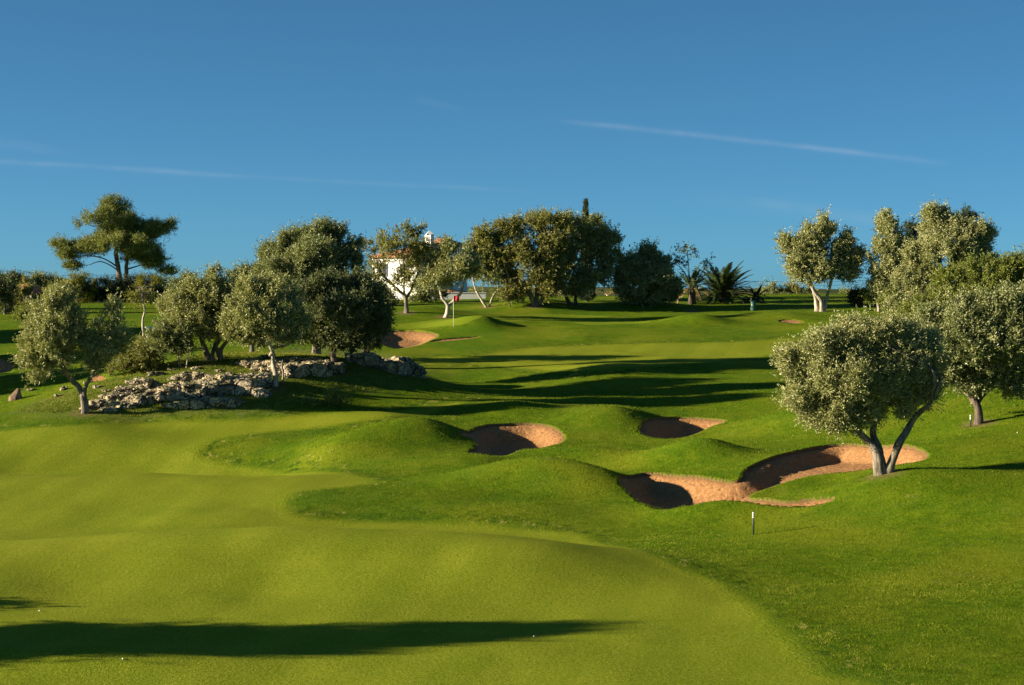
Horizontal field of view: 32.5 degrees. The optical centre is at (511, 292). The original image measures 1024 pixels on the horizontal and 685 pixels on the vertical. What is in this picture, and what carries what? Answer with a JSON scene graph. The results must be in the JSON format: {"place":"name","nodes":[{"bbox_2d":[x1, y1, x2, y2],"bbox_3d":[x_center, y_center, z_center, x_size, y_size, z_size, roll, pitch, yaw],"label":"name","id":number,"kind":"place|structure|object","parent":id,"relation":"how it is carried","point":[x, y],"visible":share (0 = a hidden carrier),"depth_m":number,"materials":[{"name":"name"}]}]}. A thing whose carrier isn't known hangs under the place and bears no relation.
{"place":"outdoors","nodes":[
{"label":"outdoors","id":0,"kind":"place"},
{"bbox_2d":[16,351,428,415],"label":"dry grass","id":1,"kind":"structure","parent":0,"point":[231,370],"depth_m":106.01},
{"bbox_2d":[0,286,1023,684],"bbox_3d":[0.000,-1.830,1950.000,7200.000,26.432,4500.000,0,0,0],"label":"ground","id":2,"kind":"structure","parent":0,"point":[100,482],"depth_m":66.87,"materials":[{"name":"green plant"}]},
{"bbox_2d":[0,359,13,372],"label":"sand bunker","id":3,"kind":"object","parent":2,"relation":"on","point":[6,366],"visible":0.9,"depth_m":125.19},
{"bbox_2d":[0,267,20,313],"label":"olive tree","id":4,"kind":"object","parent":2,"relation":"on","point":[7,288],"visible":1,"depth_m":169.55,"materials":[{"name":"green plant"}]},
{"bbox_2d":[0,266,26,283],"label":"olive tree","id":5,"kind":"object","parent":2,"relation":"on","point":[17,276],"visible":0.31,"depth_m":214.71,"materials":[{"name":"green plant"}]},
{"bbox_2d":[8,388,22,400],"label":"boulder","id":6,"kind":"object","parent":2,"relation":"on","point":[15,395],"visible":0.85,"depth_m":105.84,"materials":[{"name":"brown stone"}]},
{"bbox_2d":[1,283,43,301],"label":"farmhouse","id":7,"kind":"object","parent":2,"relation":"on","point":[36,290],"visible":0.04,"depth_m":196.35,"materials":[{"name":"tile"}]},
{"bbox_2d":[12,273,37,309],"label":"bush","id":8,"kind":"object","parent":2,"relation":"on","point":[25,292],"visible":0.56,"depth_m":175.29,"materials":[{"name":"green plant"}]},
{"bbox_2d":[7,298,44,320],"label":"bush","id":9,"kind":"object","parent":2,"relation":"on","point":[21,311],"visible":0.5,"depth_m":159.75,"materials":[{"name":"green plant"}]},
{"bbox_2d":[16,266,65,288],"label":"olive tree","id":10,"kind":"object","parent":2,"relation":"on","point":[41,278],"visible":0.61,"depth_m":214.20,"materials":[{"name":"green plant"}]},
{"bbox_2d":[32,282,51,300],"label":"bush","id":11,"kind":"object","parent":2,"relation":"on","point":[41,290],"visible":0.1,"depth_m":196.17,"materials":[{"name":"green plant"}]},
{"bbox_2d":[59,386,67,390],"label":"boulder","id":12,"kind":"object","parent":2,"relation":"on","point":[62,388],"visible":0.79,"depth_m":106.12,"materials":[{"name":"stone"}]},
{"bbox_2d":[6,276,136,413],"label":"olive tree","id":13,"kind":"object","parent":2,"relation":"on","point":[46,340],"visible":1,"depth_m":99.17,"materials":[{"name":"green plant"}]},
{"bbox_2d":[54,269,98,302],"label":"shrub","id":14,"kind":"object","parent":2,"relation":"on","point":[77,280],"visible":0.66,"depth_m":187.72,"materials":[{"name":"green plant"}]},
{"bbox_2d":[91,375,106,380],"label":"sand bunker","id":15,"kind":"object","parent":2,"relation":"on","point":[98,378],"visible":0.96,"depth_m":108.34},
{"bbox_2d":[46,191,180,301],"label":"pine tree","id":16,"kind":"object","parent":2,"relation":"on","point":[128,231],"visible":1,"depth_m":198.84,"materials":[{"name":"green plant"}]},
{"bbox_2d":[79,377,162,412],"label":"rock outcrop","id":17,"kind":"object","parent":2,"relation":"on","point":[127,397],"visible":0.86,"depth_m":101.51,"materials":[{"name":"stone"}]},
{"bbox_2d":[73,270,174,302],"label":"hedge","id":18,"kind":"object","parent":2,"relation":"on","point":[121,283],"visible":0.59,"depth_m":189.21,"materials":[{"name":"green plant"}]},
{"bbox_2d":[104,332,166,376],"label":"shrub","id":19,"kind":"object","parent":2,"relation":"on","point":[140,360],"visible":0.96,"depth_m":107.43,"materials":[{"name":"green plant"}]},
{"bbox_2d":[121,282,158,336],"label":"almond tree","id":20,"kind":"object","parent":2,"relation":"on","point":[142,293],"visible":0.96,"depth_m":141.96,"materials":[{"name":"green plant"}]},
{"bbox_2d":[128,269,164,302],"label":"shrub","id":21,"kind":"object","parent":2,"relation":"on","point":[139,281],"visible":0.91,"depth_m":187.76,"materials":[{"name":"green plant"}]},
{"bbox_2d":[147,371,164,376],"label":"boulder","id":22,"kind":"object","parent":2,"relation":"on","point":[155,373],"visible":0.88,"depth_m":106.04,"materials":[{"name":"stone"}]},
{"bbox_2d":[148,340,168,366],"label":"shrub","id":23,"kind":"object","parent":2,"relation":"on","point":[162,357],"visible":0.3,"depth_m":109.00,"materials":[{"name":"green plant"}]},
{"bbox_2d":[136,313,201,367],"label":"olive tree","id":24,"kind":"object","parent":2,"relation":"on","point":[176,339],"visible":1,"depth_m":106.98,"materials":[{"name":"green plant"}]},
{"bbox_2d":[161,266,202,294],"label":"olive tree","id":25,"kind":"object","parent":2,"relation":"on","point":[171,282],"visible":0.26,"depth_m":149.80,"materials":[{"name":"green plant"}]},
{"bbox_2d":[191,366,201,369],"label":"boulder","id":26,"kind":"object","parent":2,"relation":"on","point":[196,367],"visible":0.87,"depth_m":106.67,"materials":[{"name":"stone"}]},
{"bbox_2d":[151,257,262,361],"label":"olive tree","id":27,"kind":"object","parent":2,"relation":"on","point":[188,301],"visible":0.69,"depth_m":108.09,"materials":[{"name":"green plant"}]},
{"bbox_2d":[145,371,272,409],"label":"rock outcrop","id":28,"kind":"object","parent":2,"relation":"on","point":[201,391],"visible":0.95,"depth_m":102.11,"materials":[{"name":"stone"}]},
{"bbox_2d":[219,255,280,351],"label":"olive tree","id":29,"kind":"object","parent":2,"relation":"on","point":[248,267],"visible":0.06,"depth_m":121.89,"materials":[{"name":"green plant"}]},
{"bbox_2d":[258,354,270,358],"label":"boulder","id":30,"kind":"object","parent":2,"relation":"on","point":[266,356],"visible":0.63,"depth_m":109.42,"materials":[{"name":"stone"}]},
{"bbox_2d":[213,268,321,386],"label":"olive tree","id":31,"kind":"object","parent":2,"relation":"on","point":[244,322],"visible":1,"depth_m":103.36,"materials":[{"name":"green plant"}]},
{"bbox_2d":[281,360,285,381],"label":"dead trunk","id":32,"kind":"object","parent":2,"relation":"on","point":[282,371],"visible":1,"depth_m":104.78,"materials":[{"name":"grey wood"}]},
{"bbox_2d":[236,357,345,378],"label":"rock outcrop","id":33,"kind":"object","parent":2,"relation":"on","point":[296,367],"visible":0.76,"depth_m":106.33,"materials":[{"name":"stone"}]},
{"bbox_2d":[250,211,369,354],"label":"olive tree","id":34,"kind":"object","parent":2,"relation":"on","point":[301,252],"visible":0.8,"depth_m":117.84,"materials":[{"name":"green plant"}]},
{"bbox_2d":[296,381,355,408],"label":"shrub","id":35,"kind":"object","parent":2,"relation":"on","point":[334,395],"visible":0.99,"depth_m":101.33,"materials":[{"name":"green plant"}]},
{"bbox_2d":[289,265,398,362],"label":"olive tree","id":36,"kind":"object","parent":2,"relation":"on","point":[347,307],"visible":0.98,"depth_m":106.83,"materials":[{"name":"green plant"}]},
{"bbox_2d":[353,271,395,351],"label":"olive tree","id":37,"kind":"object","parent":2,"relation":"on","point":[375,344],"visible":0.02,"depth_m":113.97,"materials":[{"name":"green plant"}]},
{"bbox_2d":[344,351,426,378],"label":"rock outcrop","id":38,"kind":"object","parent":2,"relation":"on","point":[404,366],"visible":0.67,"depth_m":109.74,"materials":[{"name":"stone"}]},
{"bbox_2d":[376,279,403,305],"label":"bush","id":39,"kind":"object","parent":2,"relation":"on","point":[393,298],"visible":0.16,"depth_m":171.43,"materials":[{"name":"green plant"}]},
{"bbox_2d":[361,218,433,312],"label":"almond tree","id":40,"kind":"object","parent":2,"relation":"on","point":[415,245],"visible":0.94,"depth_m":149.28,"materials":[{"name":"green plant"}]},
{"bbox_2d":[378,332,436,348],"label":"sand bunker","id":41,"kind":"object","parent":2,"relation":"on","point":[398,340],"visible":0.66,"depth_m":139.06},
{"bbox_2d":[371,231,466,298],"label":"villa","id":42,"kind":"object","parent":2,"relation":"on","point":[430,235],"visible":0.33,"depth_m":189.57,"materials":[{"name":"paint"}]},
{"bbox_2d":[403,270,451,303],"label":"bush","id":43,"kind":"object","parent":2,"relation":"on","point":[418,295],"visible":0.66,"depth_m":175.20,"materials":[{"name":"green plant"}]},
{"bbox_2d":[400,233,483,317],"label":"olive tree","id":44,"kind":"object","parent":2,"relation":"on","point":[437,273],"visible":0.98,"depth_m":148.05,"materials":[{"name":"green plant"}]},
{"bbox_2d":[432,337,476,341],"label":"sand bunker","id":45,"kind":"object","parent":2,"relation":"on","point":[451,339],"visible":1,"depth_m":135.73},
{"bbox_2d":[453,295,458,326],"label":"golf flag","id":46,"kind":"object","parent":2,"relation":"on","point":[456,298],"visible":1,"depth_m":140.82,"materials":[{"name":"red paint"}]},
{"bbox_2d":[431,292,485,299],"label":"garden wall","id":47,"kind":"structure","parent":2,"relation":"on","point":[469,295],"depth_m":181.85,"materials":[{"name":"white paint"}]},
{"bbox_2d":[468,286,484,291],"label":"bush","id":48,"kind":"object","parent":2,"relation":"on","point":[482,290],"visible":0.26,"depth_m":228.54,"materials":[{"name":"green plant"}]},
{"bbox_2d":[451,236,516,306],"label":"olive tree","id":49,"kind":"object","parent":2,"relation":"on","point":[495,277],"visible":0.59,"depth_m":159.59,"materials":[{"name":"green plant"}]},
{"bbox_2d":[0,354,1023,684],"bbox_3d":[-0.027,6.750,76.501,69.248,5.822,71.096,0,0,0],"label":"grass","id":50,"kind":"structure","parent":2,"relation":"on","point":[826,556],"depth_m":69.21,"materials":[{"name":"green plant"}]},
{"bbox_2d":[460,425,563,455],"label":"sand bunker","id":51,"kind":"object","parent":2,"relation":"on","point":[501,440],"visible":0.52,"depth_m":96.97},
{"bbox_2d":[468,205,582,306],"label":"broadleaf tree","id":52,"kind":"object","parent":2,"relation":"on","point":[546,278],"visible":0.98,"depth_m":158.63,"materials":[{"name":"green plant"}]},
{"bbox_2d":[579,198,596,301],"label":"cypress tree","id":53,"kind":"object","parent":2,"relation":"on","point":[593,295],"visible":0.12,"depth_m":173.47,"materials":[{"name":"green plant"}]},
{"bbox_2d":[552,207,629,304],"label":"broadleaf tree","id":54,"kind":"object","parent":2,"relation":"on","point":[603,254],"visible":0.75,"depth_m":160.48,"materials":[{"name":"green plant"}]},
{"bbox_2d":[605,286,615,294],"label":"bush","id":55,"kind":"object","parent":2,"relation":"on","point":[610,288],"visible":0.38,"depth_m":206.90,"materials":[{"name":"green plant"}]},
{"bbox_2d":[608,236,686,307],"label":"olive tree","id":56,"kind":"object","parent":2,"relation":"on","point":[647,268],"visible":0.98,"depth_m":161.29,"materials":[{"name":"green plant"}]},
{"bbox_2d":[640,419,721,438],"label":"sand bunker","id":57,"kind":"object","parent":2,"relation":"on","point":[676,428],"visible":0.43,"depth_m":100.79},
{"bbox_2d":[666,241,715,311],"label":"tree","id":58,"kind":"object","parent":2,"relation":"on","point":[691,283],"visible":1,"depth_m":159.62,"materials":[{"name":"green plant"}]},
{"bbox_2d":[677,262,718,303],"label":"palm tree","id":59,"kind":"object","parent":2,"relation":"on","point":[695,289],"visible":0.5,"depth_m":167.67,"materials":[{"name":"green plant"}]},
{"bbox_2d":[686,260,761,304],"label":"palm tree","id":60,"kind":"object","parent":2,"relation":"on","point":[725,289],"visible":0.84,"depth_m":169.40,"materials":[{"name":"green plant"}]},
{"bbox_2d":[750,300,755,310],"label":"litter bin","id":61,"kind":"object","parent":2,"relation":"on","point":[753,305],"visible":1,"depth_m":159.36,"materials":[{"name":"green plastic"}]},
{"bbox_2d":[752,511,753,534],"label":"marker post","id":62,"kind":"object","parent":2,"relation":"on","point":[752,522],"visible":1,"depth_m":65.93,"materials":[{"name":"white paint"}]},
{"bbox_2d":[744,285,769,302],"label":"palm tree","id":63,"kind":"object","parent":2,"relation":"on","point":[756,299],"visible":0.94,"depth_m":169.84,"materials":[{"name":"green plant"}]},
{"bbox_2d":[757,275,778,293],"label":"bush","id":64,"kind":"object","parent":2,"relation":"on","point":[770,288],"visible":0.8,"depth_m":185.92,"materials":[{"name":"green plant"}]},
{"bbox_2d":[619,446,926,508],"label":"sand bunker","id":65,"kind":"object","parent":2,"relation":"on","point":[662,492],"visible":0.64,"depth_m":78.45},
{"bbox_2d":[773,283,785,293],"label":"bush","id":66,"kind":"object","parent":2,"relation":"on","point":[780,288],"visible":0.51,"depth_m":186.24,"materials":[{"name":"green plant"}]},
{"bbox_2d":[780,320,801,322],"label":"sand bunker","id":67,"kind":"object","parent":2,"relation":"on","point":[790,321],"visible":1,"depth_m":147.52},
{"bbox_2d":[781,279,805,293],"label":"bush","id":68,"kind":"object","parent":2,"relation":"on","point":[790,287],"visible":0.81,"depth_m":185.95,"materials":[{"name":"green plant"}]},
{"bbox_2d":[800,284,814,293],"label":"bush","id":69,"kind":"object","parent":2,"relation":"on","point":[808,288],"visible":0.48,"depth_m":185.85,"materials":[{"name":"green plant"}]},
{"bbox_2d":[772,204,869,311],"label":"olive tree","id":70,"kind":"object","parent":2,"relation":"on","point":[806,250],"visible":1,"depth_m":156.29,"materials":[{"name":"green plant"}]},
{"bbox_2d":[839,284,849,293],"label":"bush","id":71,"kind":"object","parent":2,"relation":"on","point":[844,291],"visible":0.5,"depth_m":228.97,"materials":[{"name":"green plant"}]},
{"bbox_2d":[843,283,864,306],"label":"bush","id":72,"kind":"object","parent":2,"relation":"on","point":[853,297],"visible":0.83,"depth_m":161.68,"materials":[{"name":"green plant"}]},
{"bbox_2d":[768,302,961,475],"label":"olive tree","id":73,"kind":"object","parent":2,"relation":"on","point":[842,358],"visible":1,"depth_m":70.38,"materials":[{"name":"green plant"}]},
{"bbox_2d":[859,281,877,309],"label":"bush","id":74,"kind":"object","parent":2,"relation":"on","point":[864,294],"visible":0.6,"depth_m":158.06,"materials":[{"name":"green plant"}]},
{"bbox_2d":[874,283,902,312],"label":"bush","id":75,"kind":"object","parent":2,"relation":"on","point":[882,299],"visible":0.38,"depth_m":154.53,"materials":[{"name":"green plant"}]},
{"bbox_2d":[861,207,919,311],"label":"olive tree","id":76,"kind":"object","parent":2,"relation":"on","point":[886,223],"visible":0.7,"depth_m":155.54,"materials":[{"name":"green plant"}]},
{"bbox_2d":[899,216,921,297],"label":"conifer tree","id":77,"kind":"object","parent":2,"relation":"on","point":[909,225],"visible":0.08,"depth_m":164.89,"materials":[{"name":"green plant"}]},
{"bbox_2d":[878,193,1002,312],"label":"olive tree","id":78,"kind":"object","parent":2,"relation":"on","point":[942,228],"visible":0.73,"depth_m":124.28,"materials":[{"name":"green plant"}]},
{"bbox_2d":[892,243,1023,338],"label":"broadleaf tree","id":79,"kind":"object","parent":2,"relation":"on","point":[1010,267],"visible":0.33,"depth_m":102.93,"materials":[{"name":"green plant"}]},
{"bbox_2d":[902,279,1023,424],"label":"olive tree","id":80,"kind":"object","parent":2,"relation":"on","point":[989,356],"visible":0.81,"depth_m":83.64,"materials":[{"name":"green plant"}]},
{"bbox_2d":[952,202,996,281],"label":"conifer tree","id":81,"kind":"object","parent":2,"relation":"on","point":[971,213],"visible":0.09,"depth_m":164.98,"materials":[{"name":"green plant"}]},
{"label":"utility pole","id":82,"kind":"object","parent":2,"relation":"on","visible":0},
{"bbox_2d":[739,284,858,285],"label":"power line","id":83,"kind":"object","parent":82,"relation":"attached to","point":[805,285],"visible":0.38,"depth_m":264.24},
{"bbox_2d":[0,0,1023,289],"label":"sky","id":84,"kind":"structure","parent":0,"point":[717,126],"materials":[{"name":"blue"}]}
]}

